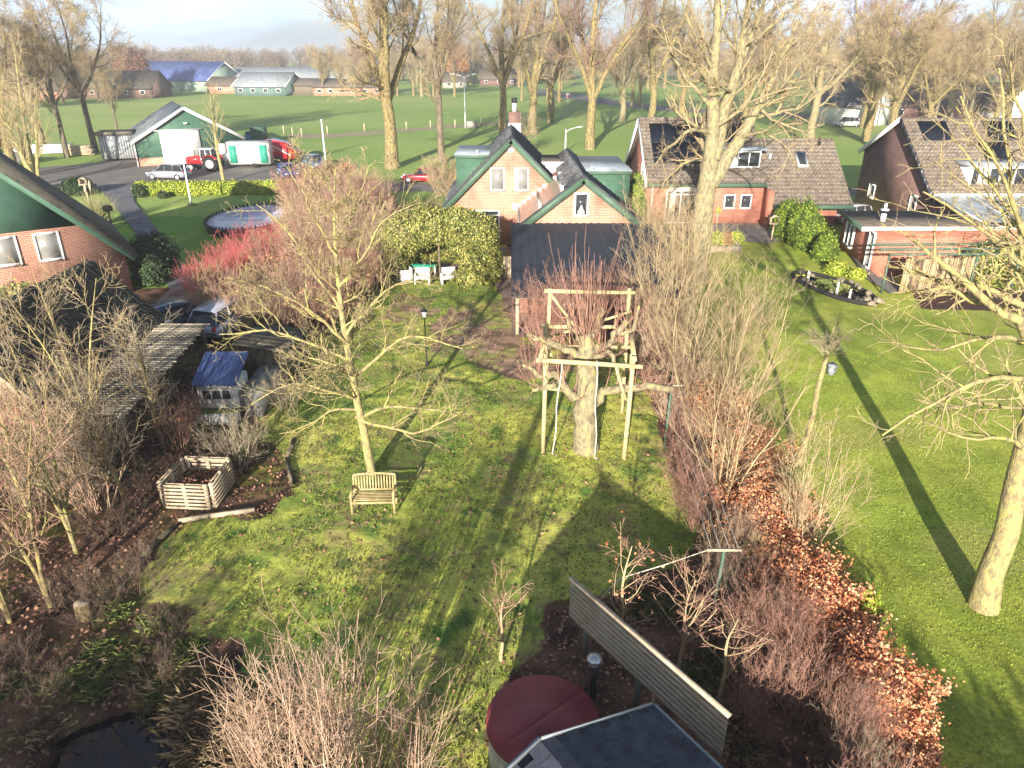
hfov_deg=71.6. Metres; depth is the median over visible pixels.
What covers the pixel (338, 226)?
bare shrub
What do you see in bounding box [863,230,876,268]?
door
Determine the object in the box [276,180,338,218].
bare shrub
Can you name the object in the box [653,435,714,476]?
bare shrub
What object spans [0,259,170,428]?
shed
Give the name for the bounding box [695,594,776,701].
fruit tree
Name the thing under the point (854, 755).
bare shrub
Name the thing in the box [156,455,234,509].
compost bin
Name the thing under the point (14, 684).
grass clump
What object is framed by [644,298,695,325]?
bare shrub
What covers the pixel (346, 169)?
bare shrub
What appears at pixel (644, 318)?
bare shrub
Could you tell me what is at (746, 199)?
window
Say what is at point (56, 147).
stack
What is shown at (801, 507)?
bare shrub
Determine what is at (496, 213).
patio door
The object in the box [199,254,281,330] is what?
bare shrub
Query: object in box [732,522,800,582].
bare shrub
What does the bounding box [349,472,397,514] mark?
garden bench
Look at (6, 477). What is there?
thicket tree
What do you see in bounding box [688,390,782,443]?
beech bush
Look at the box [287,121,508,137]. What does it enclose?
farm track
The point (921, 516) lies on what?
mown grass
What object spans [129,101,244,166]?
barn
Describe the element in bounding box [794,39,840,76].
oak tree
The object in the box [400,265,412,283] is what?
garden chair
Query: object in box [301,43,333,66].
oak tree
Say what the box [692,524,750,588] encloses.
bare shrub
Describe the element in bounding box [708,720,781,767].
grass clump
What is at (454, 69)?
oak tree
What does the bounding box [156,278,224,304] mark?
driveway
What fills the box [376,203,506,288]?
ivy arbour
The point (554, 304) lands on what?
bare shrub
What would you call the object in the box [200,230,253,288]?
dogwood
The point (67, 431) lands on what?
bare shrub
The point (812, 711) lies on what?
bare shrub
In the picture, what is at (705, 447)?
bare shrub
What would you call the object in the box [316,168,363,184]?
bare shrub
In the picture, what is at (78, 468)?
bare shrub
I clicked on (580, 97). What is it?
road
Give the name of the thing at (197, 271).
dogwood
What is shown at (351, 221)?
bare shrub
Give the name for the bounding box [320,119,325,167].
flagpole
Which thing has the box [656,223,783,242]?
neighbour terrace
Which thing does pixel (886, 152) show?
brick house
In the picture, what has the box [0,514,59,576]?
bare shrub
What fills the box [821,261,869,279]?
fern clump
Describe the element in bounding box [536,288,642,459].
play structure
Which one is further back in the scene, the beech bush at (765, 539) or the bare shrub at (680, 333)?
the bare shrub at (680, 333)
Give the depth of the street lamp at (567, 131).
93.94 m
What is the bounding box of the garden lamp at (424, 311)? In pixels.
[420,306,428,365]
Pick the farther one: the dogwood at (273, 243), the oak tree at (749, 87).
the oak tree at (749, 87)
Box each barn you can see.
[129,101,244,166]
[809,75,901,125]
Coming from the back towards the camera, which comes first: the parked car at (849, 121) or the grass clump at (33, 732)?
the parked car at (849, 121)
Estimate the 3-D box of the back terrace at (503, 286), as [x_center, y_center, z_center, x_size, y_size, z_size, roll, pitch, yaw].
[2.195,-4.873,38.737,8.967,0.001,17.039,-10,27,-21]
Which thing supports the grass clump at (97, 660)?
on the garden ground at (932, 522)
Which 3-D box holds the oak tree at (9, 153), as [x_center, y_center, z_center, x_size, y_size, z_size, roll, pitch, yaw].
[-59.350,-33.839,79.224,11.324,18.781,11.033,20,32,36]
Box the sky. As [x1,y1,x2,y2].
[0,0,1023,56]
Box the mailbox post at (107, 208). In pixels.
[102,205,112,222]
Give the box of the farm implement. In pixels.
[265,138,301,162]
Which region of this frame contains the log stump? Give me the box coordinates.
[73,597,95,622]
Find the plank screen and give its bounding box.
[568,576,731,757]
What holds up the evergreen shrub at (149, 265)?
on the garden ground at (932, 522)
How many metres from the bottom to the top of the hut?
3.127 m
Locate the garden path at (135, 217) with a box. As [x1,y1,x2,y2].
[97,184,191,288]
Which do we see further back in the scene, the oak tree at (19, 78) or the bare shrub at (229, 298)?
the oak tree at (19, 78)
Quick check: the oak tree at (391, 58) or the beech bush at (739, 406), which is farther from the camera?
the oak tree at (391, 58)
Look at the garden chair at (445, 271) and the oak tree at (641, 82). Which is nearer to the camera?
the garden chair at (445, 271)
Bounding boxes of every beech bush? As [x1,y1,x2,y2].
[676,382,753,416]
[684,377,749,437]
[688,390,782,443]
[689,369,733,405]
[689,374,749,412]
[697,402,775,447]
[701,417,753,458]
[701,475,828,540]
[701,488,829,550]
[702,415,801,479]
[704,465,783,516]
[709,416,778,463]
[710,448,781,503]
[714,428,788,487]
[722,464,826,527]
[723,511,817,574]
[738,563,897,646]
[739,538,858,635]
[745,524,843,599]
[749,522,826,590]
[793,588,894,697]
[818,614,949,749]
[822,629,964,767]
[836,675,950,767]
[866,722,946,767]
[890,740,945,767]
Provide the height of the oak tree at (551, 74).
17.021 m
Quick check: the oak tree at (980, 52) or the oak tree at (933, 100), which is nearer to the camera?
the oak tree at (933, 100)
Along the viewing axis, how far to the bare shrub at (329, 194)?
50.28 m
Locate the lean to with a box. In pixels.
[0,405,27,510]
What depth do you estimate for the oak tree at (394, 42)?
297.30 m
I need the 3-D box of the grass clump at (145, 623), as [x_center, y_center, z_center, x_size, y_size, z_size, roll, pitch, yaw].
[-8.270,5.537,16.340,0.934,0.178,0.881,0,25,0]
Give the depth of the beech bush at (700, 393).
24.32 m
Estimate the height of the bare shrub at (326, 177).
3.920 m
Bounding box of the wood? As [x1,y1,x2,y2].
[1,43,1023,81]
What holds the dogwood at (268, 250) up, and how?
on the garden ground at (932, 522)
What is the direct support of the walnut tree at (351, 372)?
on the garden ground at (932, 522)
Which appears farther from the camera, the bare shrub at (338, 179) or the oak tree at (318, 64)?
the oak tree at (318, 64)
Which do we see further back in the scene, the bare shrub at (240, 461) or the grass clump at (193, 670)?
the bare shrub at (240, 461)
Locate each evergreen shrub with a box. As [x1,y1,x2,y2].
[58,176,96,196]
[125,226,183,286]
[131,184,146,197]
[156,191,167,198]
[960,239,1023,287]
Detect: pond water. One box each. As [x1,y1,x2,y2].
[50,709,178,767]
[797,275,864,300]
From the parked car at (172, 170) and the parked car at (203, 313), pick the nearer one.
the parked car at (203, 313)
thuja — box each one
[628,171,646,221]
[769,196,802,241]
[786,194,833,252]
[810,227,839,263]
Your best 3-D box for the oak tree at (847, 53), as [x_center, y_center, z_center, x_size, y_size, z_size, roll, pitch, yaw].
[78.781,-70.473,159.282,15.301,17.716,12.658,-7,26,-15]
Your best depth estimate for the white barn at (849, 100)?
131.96 m
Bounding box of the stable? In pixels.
[204,76,237,93]
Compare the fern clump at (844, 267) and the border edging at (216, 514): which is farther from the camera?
the fern clump at (844, 267)
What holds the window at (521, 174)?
in the brick house at (520, 187)
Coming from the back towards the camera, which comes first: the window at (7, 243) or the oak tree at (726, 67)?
the oak tree at (726, 67)
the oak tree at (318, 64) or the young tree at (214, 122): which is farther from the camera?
the oak tree at (318, 64)
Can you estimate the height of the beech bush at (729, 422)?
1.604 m
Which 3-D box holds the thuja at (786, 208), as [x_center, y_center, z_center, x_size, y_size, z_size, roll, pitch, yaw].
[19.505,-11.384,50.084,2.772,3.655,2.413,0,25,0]
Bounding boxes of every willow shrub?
[181,590,343,767]
[187,668,286,767]
[206,577,405,767]
[249,634,335,761]
[261,607,367,766]
[266,581,434,767]
[337,643,474,767]
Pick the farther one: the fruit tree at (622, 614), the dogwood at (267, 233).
the dogwood at (267, 233)
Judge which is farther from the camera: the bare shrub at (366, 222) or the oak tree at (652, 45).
the oak tree at (652, 45)
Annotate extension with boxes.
[928,194,1023,258]
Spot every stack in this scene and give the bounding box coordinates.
[3,152,21,162]
[13,143,73,153]
[68,145,97,154]
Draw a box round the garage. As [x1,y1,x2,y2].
[838,203,1004,276]
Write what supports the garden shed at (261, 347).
on the garden ground at (932, 522)
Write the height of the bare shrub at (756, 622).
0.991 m
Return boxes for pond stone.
[863,296,871,300]
[873,297,881,302]
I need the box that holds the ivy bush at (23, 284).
[0,273,57,299]
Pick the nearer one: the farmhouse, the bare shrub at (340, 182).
the bare shrub at (340, 182)
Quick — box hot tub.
[486,675,598,767]
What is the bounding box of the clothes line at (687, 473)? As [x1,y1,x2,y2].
[665,393,710,545]
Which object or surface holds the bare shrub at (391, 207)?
on the garden ground at (932, 522)
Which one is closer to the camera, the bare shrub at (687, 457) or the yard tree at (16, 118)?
the bare shrub at (687, 457)
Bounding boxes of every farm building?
[143,61,238,91]
[231,72,300,95]
[235,67,359,78]
[290,78,336,94]
[311,79,379,95]
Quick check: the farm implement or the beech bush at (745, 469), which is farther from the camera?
the farm implement
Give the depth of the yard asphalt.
77.76 m
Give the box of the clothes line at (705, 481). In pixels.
[677,391,728,545]
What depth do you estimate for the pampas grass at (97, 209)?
54.04 m
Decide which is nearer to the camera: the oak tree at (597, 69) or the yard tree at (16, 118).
the yard tree at (16, 118)
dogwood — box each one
[171,261,199,290]
[173,250,222,297]
[177,270,223,304]
[187,232,235,289]
[190,256,242,295]
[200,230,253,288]
[205,238,245,276]
[217,221,259,263]
[222,231,278,288]
[231,215,274,253]
[241,231,282,284]
[247,210,289,254]
[251,224,294,262]
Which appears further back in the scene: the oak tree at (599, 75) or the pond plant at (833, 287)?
the oak tree at (599, 75)
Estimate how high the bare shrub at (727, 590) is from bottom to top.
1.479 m
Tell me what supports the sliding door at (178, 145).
in the barn at (172, 132)
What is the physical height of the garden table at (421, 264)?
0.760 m
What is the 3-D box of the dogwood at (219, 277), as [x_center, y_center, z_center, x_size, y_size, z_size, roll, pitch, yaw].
[-15.177,-5.219,36.545,2.974,2.761,2.566,-2,25,-5]
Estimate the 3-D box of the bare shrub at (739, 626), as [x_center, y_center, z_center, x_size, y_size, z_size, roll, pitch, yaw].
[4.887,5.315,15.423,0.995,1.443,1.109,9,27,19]
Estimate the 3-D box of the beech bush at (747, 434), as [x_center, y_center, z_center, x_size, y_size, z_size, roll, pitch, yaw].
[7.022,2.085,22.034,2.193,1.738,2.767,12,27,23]
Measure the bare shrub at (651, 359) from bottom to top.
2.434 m
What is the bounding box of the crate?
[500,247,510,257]
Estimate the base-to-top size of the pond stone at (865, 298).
0.352 m
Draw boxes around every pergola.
[45,323,209,475]
[870,243,1020,293]
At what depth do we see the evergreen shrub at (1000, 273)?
40.05 m
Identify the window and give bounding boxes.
[0,236,24,268]
[32,231,66,263]
[200,389,232,400]
[490,167,505,191]
[513,167,529,191]
[554,298,597,306]
[572,192,588,216]
[722,194,735,208]
[730,151,761,167]
[739,194,751,208]
[841,220,855,249]
[866,183,875,198]
[898,109,903,115]
[907,194,917,210]
[969,167,1023,184]
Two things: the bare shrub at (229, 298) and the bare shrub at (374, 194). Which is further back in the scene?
the bare shrub at (374, 194)
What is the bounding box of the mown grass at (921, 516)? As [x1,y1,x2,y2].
[696,353,1023,767]
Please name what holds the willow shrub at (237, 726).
on the garden ground at (932, 522)
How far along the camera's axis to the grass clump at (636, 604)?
16.98 m
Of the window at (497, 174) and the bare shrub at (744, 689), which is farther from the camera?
the window at (497, 174)
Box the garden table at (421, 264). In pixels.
[411,262,437,278]
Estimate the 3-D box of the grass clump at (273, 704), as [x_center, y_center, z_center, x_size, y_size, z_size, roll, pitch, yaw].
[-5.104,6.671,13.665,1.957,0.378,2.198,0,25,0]
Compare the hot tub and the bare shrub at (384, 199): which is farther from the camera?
the bare shrub at (384, 199)
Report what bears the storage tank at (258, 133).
on the ground at (308, 113)
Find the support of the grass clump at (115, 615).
on the garden ground at (932, 522)
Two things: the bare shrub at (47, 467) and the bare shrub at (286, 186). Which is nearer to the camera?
the bare shrub at (47, 467)
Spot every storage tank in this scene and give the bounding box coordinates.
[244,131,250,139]
[249,127,267,139]
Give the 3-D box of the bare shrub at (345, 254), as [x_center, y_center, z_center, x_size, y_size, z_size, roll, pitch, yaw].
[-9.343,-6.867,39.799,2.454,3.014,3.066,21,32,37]
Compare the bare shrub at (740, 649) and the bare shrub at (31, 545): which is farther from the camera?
the bare shrub at (31, 545)
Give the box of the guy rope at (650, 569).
[599,550,706,599]
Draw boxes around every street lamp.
[451,73,476,127]
[565,126,582,148]
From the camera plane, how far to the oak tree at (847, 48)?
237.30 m
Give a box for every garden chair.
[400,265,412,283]
[414,267,430,284]
[440,266,455,284]
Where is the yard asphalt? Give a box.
[32,158,856,194]
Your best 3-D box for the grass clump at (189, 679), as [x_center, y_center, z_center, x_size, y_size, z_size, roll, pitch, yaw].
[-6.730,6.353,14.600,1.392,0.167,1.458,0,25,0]
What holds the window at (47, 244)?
in the brick house at (41, 218)
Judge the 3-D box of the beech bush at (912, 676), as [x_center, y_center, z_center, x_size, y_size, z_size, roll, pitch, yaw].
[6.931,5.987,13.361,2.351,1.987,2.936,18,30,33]
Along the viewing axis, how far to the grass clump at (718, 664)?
15.48 m
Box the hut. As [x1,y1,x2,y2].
[505,702,723,767]
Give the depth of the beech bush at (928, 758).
12.23 m
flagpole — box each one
[182,161,195,204]
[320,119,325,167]
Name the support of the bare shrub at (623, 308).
on the garden ground at (932, 522)
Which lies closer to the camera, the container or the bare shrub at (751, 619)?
the bare shrub at (751, 619)
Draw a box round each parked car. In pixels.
[145,163,191,180]
[152,298,197,326]
[187,295,265,339]
[277,162,298,178]
[300,153,322,167]
[401,167,445,182]
[833,116,859,126]
[835,202,872,222]
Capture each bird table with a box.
[78,177,89,198]
[767,214,778,239]
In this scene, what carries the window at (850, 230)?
in the garage
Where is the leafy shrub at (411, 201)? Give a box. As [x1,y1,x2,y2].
[402,197,430,211]
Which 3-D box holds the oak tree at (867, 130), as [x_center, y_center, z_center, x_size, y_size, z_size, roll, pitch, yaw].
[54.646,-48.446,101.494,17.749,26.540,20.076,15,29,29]
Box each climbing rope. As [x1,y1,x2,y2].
[552,364,561,454]
[594,366,598,458]
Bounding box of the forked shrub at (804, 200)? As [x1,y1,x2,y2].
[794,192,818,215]
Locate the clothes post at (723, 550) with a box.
[707,548,741,624]
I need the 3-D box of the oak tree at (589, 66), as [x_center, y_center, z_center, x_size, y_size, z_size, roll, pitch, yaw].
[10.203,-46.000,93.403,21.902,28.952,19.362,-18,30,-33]
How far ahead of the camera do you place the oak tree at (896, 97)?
88.95 m
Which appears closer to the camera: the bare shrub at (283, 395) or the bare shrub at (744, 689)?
the bare shrub at (744, 689)
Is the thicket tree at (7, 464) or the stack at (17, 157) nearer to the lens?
the thicket tree at (7, 464)
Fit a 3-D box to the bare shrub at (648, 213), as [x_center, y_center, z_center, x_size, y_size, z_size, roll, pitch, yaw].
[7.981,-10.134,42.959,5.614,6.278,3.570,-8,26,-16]
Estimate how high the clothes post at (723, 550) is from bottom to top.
2.246 m
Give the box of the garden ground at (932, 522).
[0,216,1023,767]
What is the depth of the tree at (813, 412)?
21.39 m
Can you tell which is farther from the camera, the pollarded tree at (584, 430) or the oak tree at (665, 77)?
the oak tree at (665, 77)
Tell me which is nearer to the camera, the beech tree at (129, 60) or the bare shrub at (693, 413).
the bare shrub at (693, 413)
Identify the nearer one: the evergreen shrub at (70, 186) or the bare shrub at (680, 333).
the bare shrub at (680, 333)
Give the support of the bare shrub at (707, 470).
on the garden ground at (932, 522)
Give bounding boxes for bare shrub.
[0,393,148,517]
[0,398,120,504]
[0,402,78,492]
[0,427,63,510]
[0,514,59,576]
[0,520,21,568]
[2,369,107,485]
[2,488,49,518]
[16,395,115,478]
[16,552,114,613]
[34,398,129,495]
[42,425,120,503]
[42,574,121,631]
[48,343,164,440]
[49,465,122,504]
[63,386,131,471]
[70,484,150,543]
[82,390,124,465]
[89,523,204,603]
[117,449,194,501]
[135,390,212,449]
[159,253,242,306]
[176,392,270,470]
[195,256,288,332]
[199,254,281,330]
[236,257,303,326]
[240,220,337,288]
[247,254,336,325]
[252,256,295,312]
[254,194,330,247]
[256,364,309,410]
[262,252,331,328]
[266,201,337,237]
[267,221,321,270]
[268,220,355,287]
[268,236,346,300]
[270,162,322,196]
[272,166,326,222]
[272,204,315,245]
[274,172,337,210]
[275,205,328,249]
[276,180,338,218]
[278,173,328,207]
[282,262,372,335]
[293,244,355,312]
[294,157,368,178]
[294,182,357,231]
[295,208,365,281]
[297,172,359,193]
[297,206,339,257]
[298,175,343,198]
[298,205,349,254]
[299,168,358,195]
[302,200,370,257]
[303,185,340,228]
[307,165,378,209]
[308,186,349,216]
[312,159,361,179]
[315,157,373,181]
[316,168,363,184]
[317,167,358,192]
[317,193,381,217]
[317,233,387,298]
[318,237,366,287]
[319,190,393,232]
[321,194,398,227]
[323,157,360,184]
[324,207,375,237]
[324,244,395,306]
[327,204,384,252]
[331,161,379,188]
[332,212,395,280]
[339,167,401,213]
[341,219,421,277]
[341,232,398,292]
[342,170,377,193]
[346,200,388,265]
[350,171,380,195]
[351,178,398,209]
[363,196,409,220]
[365,162,410,204]
[415,197,442,208]
[416,151,455,196]
[433,166,456,197]
[501,263,571,345]
[518,259,580,342]
[552,253,626,344]
[568,258,637,343]
[588,257,650,343]
[607,163,694,233]
[609,235,708,359]
[614,185,743,310]
[616,300,698,383]
[617,268,660,321]
[621,247,786,410]
[630,301,658,343]
[630,309,688,371]
[631,169,721,263]
[633,310,671,354]
[634,343,684,397]
[639,370,700,433]
[642,336,711,416]
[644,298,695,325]
[646,439,732,509]
[648,462,729,532]
[650,314,691,355]
[652,310,719,363]
[652,338,850,517]
[653,191,743,334]
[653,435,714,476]
[656,319,705,376]
[659,305,702,337]
[660,403,723,456]
[664,271,835,424]
[664,359,715,397]
[665,351,727,411]
[671,434,707,464]
[671,590,732,643]
[684,446,730,494]
[689,399,720,435]
[692,409,730,452]
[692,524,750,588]
[696,500,755,568]
[699,239,810,380]
[702,494,743,533]
[702,563,795,663]
[706,556,768,612]
[710,484,783,566]
[712,599,758,655]
[717,622,782,671]
[721,635,796,731]
[724,544,791,601]
[727,593,768,640]
[731,604,769,640]
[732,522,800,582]
[734,555,843,672]
[741,630,822,677]
[742,601,854,730]
[744,574,824,673]
[748,572,809,647]
[755,632,816,700]
[767,400,879,555]
[788,650,824,703]
[793,676,844,728]
[806,705,942,767]
[808,667,875,749]
[809,659,898,766]
[817,724,873,767]
[817,742,857,767]
[820,671,907,766]
[823,676,905,767]
[828,706,912,767]
[829,718,894,767]
[830,728,891,767]
[833,720,890,767]
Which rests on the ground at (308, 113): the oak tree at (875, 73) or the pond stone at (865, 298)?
the oak tree at (875, 73)
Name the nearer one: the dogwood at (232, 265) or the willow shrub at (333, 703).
the willow shrub at (333, 703)
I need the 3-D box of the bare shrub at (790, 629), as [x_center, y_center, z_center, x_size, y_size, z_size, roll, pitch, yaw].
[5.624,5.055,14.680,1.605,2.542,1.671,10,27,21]
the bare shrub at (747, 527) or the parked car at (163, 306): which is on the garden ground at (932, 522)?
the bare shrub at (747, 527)
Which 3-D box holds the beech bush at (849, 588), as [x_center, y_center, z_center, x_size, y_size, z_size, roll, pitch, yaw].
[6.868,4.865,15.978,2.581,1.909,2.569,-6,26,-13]
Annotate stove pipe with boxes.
[587,652,601,703]
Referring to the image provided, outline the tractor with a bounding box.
[185,147,224,171]
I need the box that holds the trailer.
[222,140,273,167]
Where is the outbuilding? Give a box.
[973,86,1023,117]
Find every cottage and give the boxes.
[4,75,76,99]
[442,71,467,87]
[478,69,520,85]
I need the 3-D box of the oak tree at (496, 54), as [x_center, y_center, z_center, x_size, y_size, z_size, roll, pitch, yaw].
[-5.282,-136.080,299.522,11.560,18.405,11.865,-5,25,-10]
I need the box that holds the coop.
[191,351,282,424]
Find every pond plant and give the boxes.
[814,278,836,284]
[822,283,847,292]
[824,281,850,288]
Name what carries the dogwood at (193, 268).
on the garden ground at (932, 522)
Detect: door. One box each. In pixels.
[159,130,200,163]
[218,143,226,154]
[476,210,499,243]
[664,190,695,222]
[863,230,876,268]
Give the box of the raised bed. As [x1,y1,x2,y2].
[710,228,744,251]
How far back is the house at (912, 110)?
139.12 m
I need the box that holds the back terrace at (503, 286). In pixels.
[437,264,689,337]
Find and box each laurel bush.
[845,583,885,630]
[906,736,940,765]
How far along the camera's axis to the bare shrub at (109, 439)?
21.07 m
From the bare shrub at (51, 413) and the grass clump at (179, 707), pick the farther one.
the bare shrub at (51, 413)
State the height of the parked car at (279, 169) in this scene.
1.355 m
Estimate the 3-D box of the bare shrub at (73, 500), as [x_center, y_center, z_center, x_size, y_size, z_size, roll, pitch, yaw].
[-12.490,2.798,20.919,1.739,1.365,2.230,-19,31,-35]
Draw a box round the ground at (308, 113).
[3,57,1023,227]
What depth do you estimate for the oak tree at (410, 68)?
218.12 m
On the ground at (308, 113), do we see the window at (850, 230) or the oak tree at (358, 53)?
the oak tree at (358, 53)
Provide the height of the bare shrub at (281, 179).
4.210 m
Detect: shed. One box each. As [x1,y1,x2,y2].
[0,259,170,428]
[231,324,309,386]
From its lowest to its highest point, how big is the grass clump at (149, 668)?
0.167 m
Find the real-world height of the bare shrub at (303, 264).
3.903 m
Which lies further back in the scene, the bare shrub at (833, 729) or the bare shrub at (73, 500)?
the bare shrub at (73, 500)
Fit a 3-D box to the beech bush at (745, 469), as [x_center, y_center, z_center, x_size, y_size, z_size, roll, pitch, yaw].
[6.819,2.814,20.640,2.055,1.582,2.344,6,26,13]
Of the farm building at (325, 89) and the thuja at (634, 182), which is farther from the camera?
the farm building at (325, 89)
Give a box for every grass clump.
[0,656,38,706]
[5,704,89,751]
[30,665,72,698]
[50,653,96,689]
[52,643,116,693]
[57,647,111,690]
[59,674,111,705]
[75,640,165,684]
[78,630,121,659]
[79,652,156,702]
[89,595,135,623]
[108,638,155,672]
[116,644,185,697]
[127,675,193,724]
[128,668,174,703]
[130,608,170,637]
[131,666,187,726]
[131,676,207,725]
[136,651,200,705]
[136,663,212,705]
[141,668,244,751]
[151,665,219,705]
[152,712,247,767]
[154,681,260,767]
[159,643,195,675]
[161,670,267,756]
[171,666,224,703]
[173,704,280,767]
[174,628,211,659]
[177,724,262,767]
[189,683,290,761]
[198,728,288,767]
[206,716,312,767]
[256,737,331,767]
[606,582,662,625]
[617,590,676,629]
[646,588,697,628]
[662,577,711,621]
[673,660,733,705]
[692,634,751,684]
[699,680,747,728]
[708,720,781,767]
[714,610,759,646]
[743,759,782,767]
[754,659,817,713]
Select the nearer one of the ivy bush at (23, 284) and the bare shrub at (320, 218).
the ivy bush at (23, 284)
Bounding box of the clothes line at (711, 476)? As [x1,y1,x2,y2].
[683,390,737,545]
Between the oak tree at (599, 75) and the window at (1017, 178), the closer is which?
the window at (1017, 178)
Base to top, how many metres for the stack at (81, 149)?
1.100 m
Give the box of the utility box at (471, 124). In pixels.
[466,121,476,127]
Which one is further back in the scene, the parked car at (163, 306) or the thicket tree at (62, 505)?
the parked car at (163, 306)
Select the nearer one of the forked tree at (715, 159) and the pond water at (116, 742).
the pond water at (116, 742)
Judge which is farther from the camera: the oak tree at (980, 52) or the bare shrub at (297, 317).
the oak tree at (980, 52)
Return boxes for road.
[527,88,810,117]
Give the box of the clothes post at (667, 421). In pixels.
[660,384,683,448]
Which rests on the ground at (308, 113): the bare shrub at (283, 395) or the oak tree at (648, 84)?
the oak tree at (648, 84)
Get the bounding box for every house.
[0,152,137,297]
[440,98,693,334]
[624,107,853,228]
[854,117,1023,210]
[894,82,1009,117]
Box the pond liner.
[791,270,877,305]
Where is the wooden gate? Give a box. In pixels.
[503,256,510,277]
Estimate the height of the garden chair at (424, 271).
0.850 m
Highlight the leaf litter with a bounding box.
[0,280,979,767]
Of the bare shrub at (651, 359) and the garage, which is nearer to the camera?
the bare shrub at (651, 359)
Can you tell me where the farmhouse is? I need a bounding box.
[71,70,173,97]
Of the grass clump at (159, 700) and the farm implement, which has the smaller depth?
the grass clump at (159, 700)
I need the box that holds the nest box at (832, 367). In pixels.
[826,362,838,375]
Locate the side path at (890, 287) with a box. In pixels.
[851,255,899,293]
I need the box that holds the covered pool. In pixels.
[203,202,290,237]
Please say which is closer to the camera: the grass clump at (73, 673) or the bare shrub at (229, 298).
the grass clump at (73, 673)
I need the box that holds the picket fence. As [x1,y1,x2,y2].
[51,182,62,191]
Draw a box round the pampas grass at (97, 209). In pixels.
[74,180,126,219]
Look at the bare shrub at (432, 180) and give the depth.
65.37 m
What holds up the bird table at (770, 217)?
on the neighbour terrace at (756, 232)
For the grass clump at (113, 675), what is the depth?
15.00 m
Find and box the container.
[94,129,136,160]
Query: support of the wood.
on the ground at (308, 113)
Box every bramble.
[0,589,18,624]
[0,624,46,664]
[0,626,49,697]
[0,644,77,719]
[0,668,14,691]
[108,627,190,708]
[133,586,210,645]
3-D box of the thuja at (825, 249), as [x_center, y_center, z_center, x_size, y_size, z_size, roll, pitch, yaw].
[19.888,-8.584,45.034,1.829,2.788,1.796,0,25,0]
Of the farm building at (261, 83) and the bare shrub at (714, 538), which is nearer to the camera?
the bare shrub at (714, 538)
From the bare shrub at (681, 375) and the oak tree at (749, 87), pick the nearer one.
the bare shrub at (681, 375)
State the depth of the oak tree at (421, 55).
301.01 m
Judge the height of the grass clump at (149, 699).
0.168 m
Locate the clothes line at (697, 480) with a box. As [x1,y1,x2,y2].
[669,385,719,545]
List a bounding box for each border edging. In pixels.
[114,523,177,592]
[178,507,254,523]
[285,437,295,485]
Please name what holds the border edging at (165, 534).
on the garden ground at (932, 522)
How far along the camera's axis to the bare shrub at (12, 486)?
20.00 m
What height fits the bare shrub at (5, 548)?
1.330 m
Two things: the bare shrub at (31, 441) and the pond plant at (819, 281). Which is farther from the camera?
the pond plant at (819, 281)
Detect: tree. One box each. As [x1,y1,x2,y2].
[0,0,47,161]
[0,0,100,157]
[0,0,136,152]
[0,5,88,153]
[0,23,51,168]
[0,51,32,106]
[0,55,21,152]
[0,68,60,176]
[0,250,138,476]
[0,270,93,425]
[0,310,75,517]
[0,359,103,553]
[0,390,78,607]
[0,402,63,623]
[0,418,17,509]
[17,54,62,102]
[20,342,163,517]
[39,57,69,103]
[63,57,94,86]
[74,49,111,100]
[83,64,131,129]
[85,286,215,453]
[86,53,112,98]
[108,40,152,69]
[199,79,227,180]
[206,130,487,475]
[298,0,444,168]
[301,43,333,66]
[307,50,336,85]
[311,43,334,78]
[329,51,355,83]
[334,53,368,96]
[344,38,378,77]
[344,44,376,78]
[354,41,378,79]
[362,0,488,162]
[375,44,401,67]
[378,47,398,95]
[389,39,400,61]
[389,53,411,95]
[395,42,423,95]
[396,41,438,96]
[404,35,427,84]
[415,33,455,75]
[422,51,440,96]
[423,37,460,54]
[426,30,477,96]
[430,0,560,133]
[445,46,471,71]
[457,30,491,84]
[457,37,490,83]
[478,0,580,134]
[479,559,535,661]
[486,37,510,67]
[490,26,523,87]
[499,0,670,149]
[504,41,533,100]
[509,34,525,87]
[512,232,686,456]
[513,2,586,122]
[517,103,541,140]
[525,40,570,101]
[550,40,576,101]
[555,35,579,88]
[569,37,622,86]
[576,11,664,121]
[580,33,619,82]
[599,517,664,624]
[611,32,646,105]
[613,0,713,116]
[613,38,646,102]
[630,45,667,105]
[641,29,667,88]
[645,0,853,283]
[650,547,728,668]
[656,37,682,88]
[659,2,727,114]
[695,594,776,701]
[708,53,746,89]
[719,46,754,106]
[721,0,788,116]
[722,21,797,96]
[730,24,783,89]
[757,0,912,137]
[771,35,817,109]
[793,316,857,466]
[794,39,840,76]
[828,29,886,75]
[831,0,970,140]
[838,26,882,67]
[841,6,928,127]
[841,33,918,129]
[846,0,962,125]
[854,33,1023,615]
[888,33,931,78]
[890,30,967,82]
[903,29,998,117]
[916,20,1002,117]
[917,23,964,82]
[928,0,1023,117]
[952,31,1023,117]
[953,11,1023,116]
[956,21,1017,80]
[961,0,1023,117]
[986,20,1023,80]
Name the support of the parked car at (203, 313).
on the driveway
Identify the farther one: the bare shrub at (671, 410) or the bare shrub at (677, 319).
the bare shrub at (677, 319)
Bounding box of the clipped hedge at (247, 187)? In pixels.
[131,177,295,195]
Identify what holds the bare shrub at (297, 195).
on the garden ground at (932, 522)

